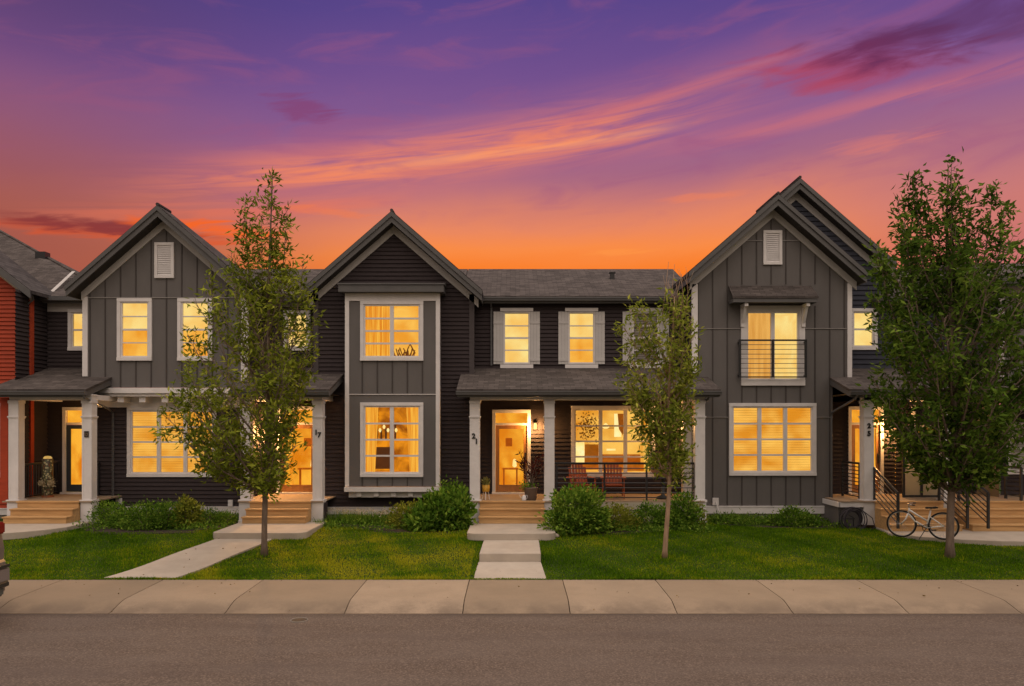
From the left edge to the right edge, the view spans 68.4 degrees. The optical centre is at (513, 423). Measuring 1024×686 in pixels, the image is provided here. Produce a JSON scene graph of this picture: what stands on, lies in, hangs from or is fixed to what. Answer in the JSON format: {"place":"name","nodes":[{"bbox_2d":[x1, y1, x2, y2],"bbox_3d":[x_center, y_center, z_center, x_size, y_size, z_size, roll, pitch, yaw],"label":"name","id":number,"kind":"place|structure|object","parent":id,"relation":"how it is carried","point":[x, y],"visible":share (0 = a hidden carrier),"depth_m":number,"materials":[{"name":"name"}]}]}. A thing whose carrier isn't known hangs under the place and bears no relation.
{"place":"outdoors","nodes":[
{"label":"outdoors","id":0,"kind":"place"},
{"bbox_2d":[38,477,56,497],"bbox_3d":[-13.418,1.834,21.670,0.524,0.598,0.270,0,0,0],"label":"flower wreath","id":1,"kind":"object","parent":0,"point":[50,483],"visible":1,"depth_m":21.66,"materials":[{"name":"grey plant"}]},
{"bbox_2d":[104,539,272,579],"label":"path","id":2,"kind":"structure","parent":0,"point":[206,554],"depth_m":16.60,"materials":[{"name":"concrete"}]},
{"bbox_2d":[473,562,545,579],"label":"path","id":3,"kind":"structure","parent":0,"point":[509,570],"depth_m":15.74,"materials":[{"name":"concrete"}]},
{"bbox_2d":[0,613,1023,685],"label":"road","id":4,"kind":"structure","parent":0,"point":[462,649],"depth_m":10.97,"materials":[{"name":"grey asphalt"}]},
{"bbox_2d":[0,522,9,595],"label":"parked car","id":5,"kind":"object","parent":4,"relation":"on","point":[4,574],"visible":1,"depth_m":12.71,"materials":[{"name":"grey metal"}]},
{"bbox_2d":[290,617,308,622],"bbox_3d":[-3.596,3.296,12.660,0.300,0.019,0.300,0,0,0],"label":"utility cover","id":6,"kind":"object","parent":4,"relation":"on","point":[299,619],"visible":1,"depth_m":12.66,"materials":[{"name":"metal"}]},
{"bbox_2d":[0,580,1023,613],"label":"pavement","id":7,"kind":"structure","parent":0,"point":[513,597],"depth_m":13.74,"materials":[{"name":"concrete"}]},
{"bbox_2d":[0,466,1023,579],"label":"lawn","id":8,"kind":"structure","parent":0,"point":[545,568],"depth_m":16.97,"materials":[{"name":"grass"}]},
{"bbox_2d":[0,230,78,517],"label":"red house","id":9,"kind":"structure","parent":8,"relation":"on","point":[27,270],"depth_m":22.15,"materials":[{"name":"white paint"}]},
{"bbox_2d":[2,522,91,539],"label":"walkway","id":10,"kind":"structure","parent":8,"relation":"on","point":[16,531],"depth_m":19.23,"materials":[{"name":"concrete"}]},
{"bbox_2d":[0,202,287,524],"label":"townhouse","id":11,"kind":"structure","parent":8,"relation":"on","point":[109,356],"depth_m":21.90,"materials":[{"name":"grey paint"}]},
{"bbox_2d":[42,456,53,497],"bbox_3d":[-13.534,1.530,21.900,0.300,1.200,0.300,0,0,0],"label":"floor lamp","id":12,"kind":"object","parent":11,"relation":"on","point":[47,468],"visible":0.98,"depth_m":21.78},
{"bbox_2d":[66,425,81,490],"bbox_3d":[-13.241,1.048,23.012,0.792,2.025,0.045,0,0,0],"label":"door","id":13,"kind":"structure","parent":11,"relation":"in","point":[69,487],"depth_m":22.99,"materials":[{"name":"blue paint"}]},
{"bbox_2d":[67,309,81,350],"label":"window","id":14,"kind":"structure","parent":11,"relation":"in","point":[74,315],"depth_m":22.99,"materials":[{"name":"yellow glass"}]},
{"bbox_2d":[116,298,151,360],"bbox_3d":[-10.999,-2.740,21.927,1.014,1.814,0.185,0,0,0],"label":"window","id":15,"kind":"structure","parent":11,"relation":"in","point":[134,315],"depth_m":22.02,"materials":[{"name":"yellow glass"}]},
{"bbox_2d":[126,407,216,476],"bbox_3d":[-10.143,0.539,22.618,2.653,2.074,0.565,0,0,0],"label":"window","id":16,"kind":"structure","parent":11,"relation":"in","point":[145,458],"depth_m":22.50,"materials":[{"name":"yellow glass"}]},
{"bbox_2d":[177,298,211,360],"bbox_3d":[-9.244,-2.740,21.927,1.014,1.814,0.185,0,0,0],"label":"window","id":17,"kind":"structure","parent":11,"relation":"in","point":[188,316],"depth_m":22.02,"materials":[{"name":"yellow glass"}]},
{"bbox_2d":[81,518,238,534],"bbox_3d":[-9.500,2.867,20.700,4.000,0.206,3.400,0,0,0],"label":"garden bed","id":18,"kind":"object","parent":8,"relation":"on","point":[138,531],"visible":0.22,"depth_m":19.64,"materials":[{"name":"brown soil"}]},
{"bbox_2d":[80,494,142,528],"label":"shrub","id":19,"kind":"object","parent":18,"relation":"on","point":[116,509],"visible":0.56,"depth_m":20.33,"materials":[{"name":"green plant"}]},
{"bbox_2d":[115,498,190,530],"bbox_3d":[-9.651,2.444,20.070,1.999,1.172,1.379,0,0,0],"label":"shrub","id":20,"kind":"object","parent":18,"relation":"on","point":[155,514],"visible":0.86,"depth_m":19.85,"materials":[{"name":"green plant"}]},
{"bbox_2d":[72,509,238,530],"bbox_3d":[-9.512,2.658,20.855,3.916,0.413,2.848,0,0,0],"label":"ground cover","id":21,"kind":"object","parent":18,"relation":"on","point":[99,527],"visible":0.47,"depth_m":19.82,"materials":[{"name":"green plant"}]},
{"bbox_2d":[169,489,213,527],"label":"shrub","id":22,"kind":"object","parent":18,"relation":"on","point":[189,506],"visible":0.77,"depth_m":20.16,"materials":[{"name":"green plant"}]},
{"bbox_2d":[191,505,238,525],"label":"shrub","id":23,"kind":"object","parent":18,"relation":"on","point":[220,514],"visible":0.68,"depth_m":20.64,"materials":[{"name":"green plant"}]},
{"bbox_2d":[149,166,328,558],"bbox_3d":[-6.163,-1.392,17.052,3.840,8.823,3.310,0,0,0],"label":"street tree","id":24,"kind":"object","parent":8,"relation":"on","point":[270,426],"visible":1,"depth_m":16.91,"materials":[{"name":"green plant"}]},
{"bbox_2d":[213,522,326,539],"bbox_3d":[-6.260,2.755,19.510,2.320,0.170,2.180,0,0,0],"label":"landing","id":25,"kind":"object","parent":8,"relation":"on","point":[240,530],"visible":0.89,"depth_m":18.70,"materials":[{"name":"concrete"}]},
{"bbox_2d":[310,518,338,526],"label":"ornamental grass","id":26,"kind":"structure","parent":8,"relation":"on","point":[320,521],"depth_m":20.35,"materials":[{"name":"green plant"}]},
{"bbox_2d":[228,209,482,523],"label":"townhouse","id":27,"kind":"structure","parent":8,"relation":"on","point":[399,298],"depth_m":22.01,"materials":[{"name":"grey wood"}]},
{"bbox_2d":[281,425,311,491],"bbox_3d":[-6.579,1.053,23.012,1.048,2.035,0.045,0,0,0],"label":"door","id":28,"kind":"structure","parent":27,"relation":"in","point":[294,488],"depth_m":22.99,"materials":[{"name":"brown wood"}]},
{"bbox_2d":[283,310,310,350],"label":"window","id":29,"kind":"structure","parent":27,"relation":"in","point":[308,311],"depth_m":22.98,"materials":[{"name":"glass"}]},
{"bbox_2d":[360,301,422,360],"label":"window","id":30,"kind":"structure","parent":27,"relation":"in","point":[389,330],"depth_m":21.99,"materials":[{"name":"glass"}]},
{"bbox_2d":[360,402,422,476],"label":"window","id":31,"kind":"structure","parent":27,"relation":"in","point":[391,433],"depth_m":22.00,"materials":[{"name":"glass"}]},
{"bbox_2d":[339,517,466,534],"bbox_3d":[-3.100,2.864,20.650,3.800,0.212,3.300,0,0,0],"label":"garden bed","id":32,"kind":"object","parent":8,"relation":"on","point":[394,530],"visible":0.2,"depth_m":19.65,"materials":[{"name":"brown soil"}]},
{"bbox_2d":[313,507,402,524],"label":"ornamental grass","id":33,"kind":"object","parent":32,"relation":"on","point":[364,516],"depth_m":20.76,"materials":[{"name":"green plant"}]},
{"bbox_2d":[323,509,464,531],"bbox_3d":[-3.130,2.640,20.764,3.703,0.435,2.843,0,0,0],"label":"ground cover","id":34,"kind":"object","parent":32,"relation":"on","point":[375,524],"visible":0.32,"depth_m":19.88,"materials":[{"name":"green plant"}]},
{"bbox_2d":[384,498,424,528],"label":"shrub","id":35,"kind":"object","parent":32,"relation":"on","point":[397,513],"visible":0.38,"depth_m":20.11,"materials":[{"name":"green plant"}]},
{"bbox_2d":[400,483,477,532],"bbox_3d":[-1.948,2.325,19.857,2.130,1.558,1.406,0,0,-19],"label":"shrub","id":36,"kind":"object","parent":32,"relation":"on","point":[441,512],"visible":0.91,"depth_m":19.64,"materials":[{"name":"green plant"}]},
{"bbox_2d":[423,474,474,503],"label":"shrub","id":37,"kind":"object","parent":32,"relation":"on","point":[453,484],"visible":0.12,"depth_m":20.69,"materials":[{"name":"green plant"}]},
{"bbox_2d":[479,540,540,561],"bbox_3d":[-0.060,2.945,17.380,1.360,0.240,1.960,0,0,0],"label":"path step","id":38,"kind":"object","parent":8,"relation":"on","point":[510,551],"visible":0.84,"depth_m":16.68,"materials":[{"name":"concrete"}]},
{"bbox_2d":[467,522,555,540],"bbox_3d":[-0.050,2.755,19.450,2.180,0.170,2.300,0,0,0],"label":"landing","id":39,"kind":"object","parent":8,"relation":"on","point":[479,532],"visible":0.88,"depth_m":18.53,"materials":[{"name":"concrete"}]},
{"bbox_2d":[456,269,721,523],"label":"townhouse","id":40,"kind":"structure","parent":8,"relation":"on","point":[546,353],"depth_m":22.97,"materials":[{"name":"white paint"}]},
{"bbox_2d":[481,476,489,499],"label":"potted plant","id":41,"kind":"object","parent":40,"relation":"on","point":[485,482],"visible":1,"depth_m":21.13,"materials":[{"name":"green ceramic"}]},
{"bbox_2d":[496,426,526,491],"bbox_3d":[-0.057,1.060,22.976,0.960,2.021,0.117,0,0,0],"label":"door","id":42,"kind":"structure","parent":40,"relation":"in","point":[499,488],"depth_m":22.99,"materials":[{"name":"brown wood"}]},
{"bbox_2d":[493,308,539,367],"bbox_3d":[0.102,-2.614,23.022,1.413,1.833,0.195,0,0,0],"label":"window","id":43,"kind":"structure","parent":40,"relation":"in","point":[513,331],"depth_m":22.95,"materials":[{"name":"yellow glass"}]},
{"bbox_2d":[515,452,543,499],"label":"potted plant","id":44,"kind":"object","parent":40,"relation":"on","point":[530,490],"visible":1,"depth_m":21.04,"materials":[{"name":"green plant"}]},
{"bbox_2d":[566,465,595,490],"bbox_3d":[1.964,1.643,21.876,0.740,0.973,0.978,0,0,-12],"label":"adirondack chair","id":45,"kind":"object","parent":40,"relation":"on","point":[579,475],"visible":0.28,"depth_m":22.13,"materials":[{"name":"red paint"}]},
{"bbox_2d":[558,308,604,367],"bbox_3d":[2.079,-2.614,23.022,1.413,1.833,0.195,0,0,0],"label":"window","id":46,"kind":"structure","parent":40,"relation":"in","point":[581,335],"depth_m":22.95,"materials":[{"name":"yellow glass"}]},
{"bbox_2d":[571,406,654,476],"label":"window","id":47,"kind":"structure","parent":40,"relation":"in","point":[598,433],"depth_m":24.40,"materials":[{"name":"yellow glass"}]},
{"bbox_2d":[600,465,625,498],"bbox_3d":[2.893,1.643,21.878,0.740,0.973,0.978,0,0,6],"label":"adirondack chair","id":48,"kind":"object","parent":40,"relation":"on","point":[615,476],"visible":0.73,"depth_m":22.11,"materials":[{"name":"red paint"}]},
{"bbox_2d":[623,308,668,367],"bbox_3d":[4.035,-2.614,23.212,1.413,1.833,0.575,0,0,0],"label":"window","id":49,"kind":"structure","parent":40,"relation":"in","point":[661,326],"depth_m":22.95,"materials":[{"name":"white paint"}]},
{"bbox_2d":[557,524,700,536],"bbox_3d":[3.225,2.865,19.850,4.350,0.209,2.100,0,0,0],"label":"garden bed","id":50,"kind":"object","parent":8,"relation":"on","point":[615,532],"visible":0.1,"depth_m":19.28,"materials":[{"name":"brown soil"}]},
{"bbox_2d":[534,478,614,536],"bbox_3d":[1.578,2.210,19.278,2.138,1.713,1.728,0,0,0],"label":"shrub","id":51,"kind":"object","parent":50,"relation":"on","point":[577,519],"visible":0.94,"depth_m":18.99,"materials":[{"name":"green plant"}]},
{"bbox_2d":[600,496,646,530],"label":"shrub","id":52,"kind":"object","parent":50,"relation":"on","point":[626,518],"visible":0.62,"depth_m":19.72,"materials":[{"name":"green plant"}]},
{"bbox_2d":[611,523,679,530],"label":"ornamental grass","id":53,"kind":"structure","parent":50,"relation":"on","point":[644,526],"depth_m":19.66,"materials":[{"name":"green plant"}]},
{"bbox_2d":[627,499,673,528],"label":"shrub","id":54,"kind":"object","parent":50,"relation":"on","point":[645,511],"visible":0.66,"depth_m":19.88,"materials":[{"name":"green plant"}]},
{"bbox_2d":[583,517,717,533],"bbox_3d":[3.150,2.664,19.886,4.198,0.410,1.758,0,0,0],"label":"ground cover","id":55,"kind":"object","parent":50,"relation":"on","point":[679,528],"visible":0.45,"depth_m":19.38,"materials":[{"name":"green plant"}]},
{"bbox_2d":[650,485,707,530],"bbox_3d":[4.393,2.318,20.002,1.410,1.446,1.220,0,0,-26],"label":"shrub","id":56,"kind":"object","parent":50,"relation":"on","point":[679,514],"visible":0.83,"depth_m":19.79,"materials":[{"name":"green plant"}]},
{"bbox_2d":[688,500,709,526],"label":"shrub","id":57,"kind":"object","parent":50,"relation":"on","point":[703,513],"visible":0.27,"depth_m":20.22,"materials":[{"name":"green plant"}]},
{"bbox_2d":[612,262,705,559],"bbox_3d":[3.241,-0.296,16.768,2.085,6.644,2.358,0,0,0],"label":"young tree","id":58,"kind":"object","parent":8,"relation":"on","point":[672,423],"visible":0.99,"depth_m":16.70,"materials":[{"name":"green plant"}]},
{"bbox_2d":[715,520,840,528],"bbox_3d":[7.350,2.863,21.050,3.900,0.214,1.700,0,0,0],"label":"garden bed","id":59,"kind":"object","parent":8,"relation":"on","point":[822,526],"visible":0.18,"depth_m":20.63,"materials":[{"name":"brown soil"}]},
{"bbox_2d":[706,509,752,524],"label":"shrub","id":60,"kind":"object","parent":59,"relation":"on","point":[720,516],"visible":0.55,"depth_m":20.93,"materials":[{"name":"green plant"}]},
{"bbox_2d":[707,512,752,522],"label":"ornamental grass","id":61,"kind":"object","parent":59,"relation":"on","point":[722,518],"depth_m":21.17,"materials":[{"name":"green plant"}]},
{"bbox_2d":[706,510,850,527],"bbox_3d":[7.255,2.701,21.154,4.040,0.476,1.496,0,0,0],"label":"ground cover","id":62,"kind":"object","parent":59,"relation":"on","point":[823,523],"visible":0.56,"depth_m":20.76,"materials":[{"name":"green plant"}]},
{"bbox_2d":[759,503,824,526],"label":"shrub","id":63,"kind":"object","parent":59,"relation":"on","point":[794,513],"visible":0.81,"depth_m":20.79,"materials":[{"name":"green plant"}]},
{"bbox_2d":[838,507,874,530],"bbox_3d":[9.333,2.599,20.456,0.926,0.704,0.495,0,0,16],"label":"garden hose","id":64,"kind":"object","parent":59,"relation":"on","point":[852,509],"visible":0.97,"depth_m":20.45,"materials":[{"name":"rubber"}]},
{"bbox_2d":[671,176,968,530],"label":"townhouse","id":65,"kind":"structure","parent":8,"relation":"on","point":[787,350],"depth_m":21.90,"materials":[{"name":"grey paint"}]},
{"bbox_2d":[729,403,816,475],"bbox_3d":[7.528,0.449,22.118,2.535,2.106,0.565,0,0,0],"label":"window","id":66,"kind":"structure","parent":65,"relation":"in","point":[766,439],"depth_m":22.00,"materials":[{"name":"glass"}]},
{"bbox_2d":[741,306,804,385],"bbox_3d":[7.537,-2.272,22.318,1.853,2.321,0.965,0,0,0],"label":"window","id":67,"kind":"structure","parent":65,"relation":"in","point":[761,322],"depth_m":22.03,"materials":[{"name":"glass"}]},
{"bbox_2d":[852,308,877,349],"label":"window","id":68,"kind":"structure","parent":65,"relation":"in","point":[861,338],"depth_m":23.09,"materials":[{"name":"glass"}]},
{"bbox_2d":[852,425,879,491],"bbox_3d":[10.747,1.063,22.976,0.863,2.055,0.117,0,0,0],"label":"door","id":69,"kind":"structure","parent":65,"relation":"in","point":[877,436],"depth_m":22.99,"materials":[{"name":"brown wood"}]},
{"bbox_2d":[855,147,1023,560],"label":"shade tree","id":70,"kind":"object","parent":8,"relation":"on","point":[957,471],"visible":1,"depth_m":16.71,"materials":[{"name":"green plant"}]},
{"bbox_2d":[876,527,1023,545],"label":"walkway","id":71,"kind":"structure","parent":8,"relation":"on","point":[1002,538],"depth_m":18.97,"materials":[{"name":"concrete"}]},
{"bbox_2d":[886,502,959,539],"bbox_3d":[10.062,2.397,18.572,1.508,0.867,0.609,0,0,12],"label":"bicycle","id":72,"kind":"object","parent":71,"relation":"on","point":[930,518],"visible":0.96,"depth_m":18.47,"materials":[{"name":"white paint"}]},
{"bbox_2d":[872,263,1023,530],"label":"townhouse","id":73,"kind":"structure","parent":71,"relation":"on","point":[992,510],"depth_m":21.51,"materials":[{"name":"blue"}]},
{"bbox_2d":[902,432,937,496],"bbox_3d":[11.862,1.186,21.900,1.113,1.888,0.070,0,0,0],"label":"glass screen","id":74,"kind":"object","parent":73,"relation":"on","point":[911,487],"visible":0.31,"depth_m":21.89,"materials":[{"name":"clear glass"}]},
{"bbox_2d":[1000,423,1023,473],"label":"window","id":75,"kind":"structure","parent":73,"relation":"in","point":[1020,445],"depth_m":22.70,"materials":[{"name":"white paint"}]},
{"bbox_2d":[0,0,1023,425],"label":"sky","id":76,"kind":"structure","parent":0,"point":[506,134],"materials":[{"name":"purple"}]},
{"bbox_2d":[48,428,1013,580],"bbox_3d":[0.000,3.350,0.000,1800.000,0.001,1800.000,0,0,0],"label":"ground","id":77,"kind":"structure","parent":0,"point":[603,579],"depth_m":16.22,"materials":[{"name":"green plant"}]},
{"bbox_2d":[649,455,682,498],"bbox_3d":[4.353,1.444,21.500,1.008,1.373,0.840,0,0,0],"label":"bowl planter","id":78,"kind":"object","parent":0,"point":[662,484],"visible":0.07,"depth_m":21.40,"materials":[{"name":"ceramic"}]}
]}

